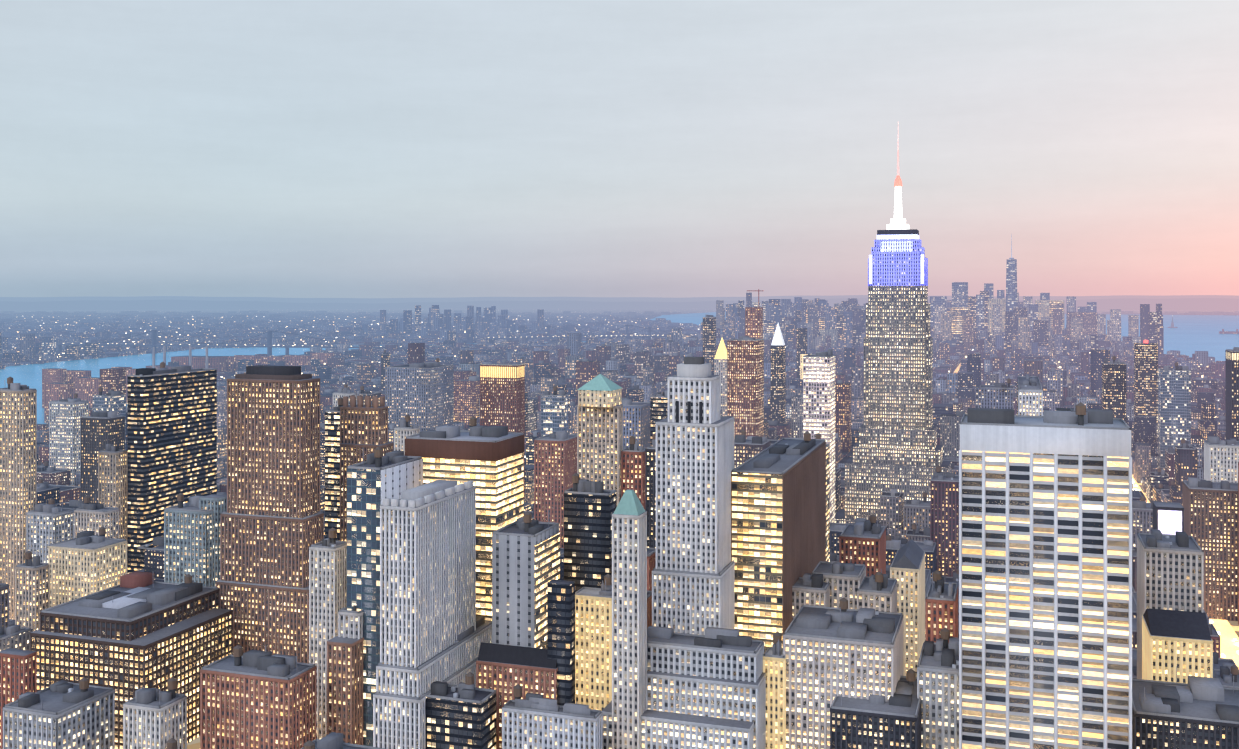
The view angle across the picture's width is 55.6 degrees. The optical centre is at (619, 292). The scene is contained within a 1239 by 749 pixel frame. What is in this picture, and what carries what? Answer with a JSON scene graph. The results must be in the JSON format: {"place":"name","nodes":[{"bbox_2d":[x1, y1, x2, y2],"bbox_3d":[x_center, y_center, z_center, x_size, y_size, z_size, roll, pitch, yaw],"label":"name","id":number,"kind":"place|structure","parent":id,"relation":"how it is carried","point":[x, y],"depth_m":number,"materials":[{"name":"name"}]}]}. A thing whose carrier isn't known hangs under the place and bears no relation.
{"place":"outdoors","nodes":[
{"label":"outdoors","id":0,"kind":"place"},
{"bbox_2d":[0,312,1238,423],"bbox_3d":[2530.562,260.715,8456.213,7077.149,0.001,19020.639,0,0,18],"label":"water","id":1,"kind":"structure","parent":0,"point":[1189,335],"depth_m":5358.31,"materials":[{"name":"blue liquid"}]},
{"bbox_2d":[0,309,1238,748],"bbox_3d":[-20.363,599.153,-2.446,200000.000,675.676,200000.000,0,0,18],"label":"ground","id":2,"kind":"structure","parent":0,"point":[194,743],"depth_m":17622.73,"materials":[{"name":"grey"}]},
{"bbox_2d":[0,125,1238,748],"bbox_3d":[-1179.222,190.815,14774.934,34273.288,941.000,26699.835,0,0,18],"label":"city buildings","id":3,"kind":"structure","parent":2,"relation":"on","point":[874,517],"depth_m":674.37,"materials":[{"name":"grey concrete"}]},
{"bbox_2d":[0,0,1238,297],"label":"sky","id":4,"kind":"structure","parent":0,"point":[197,148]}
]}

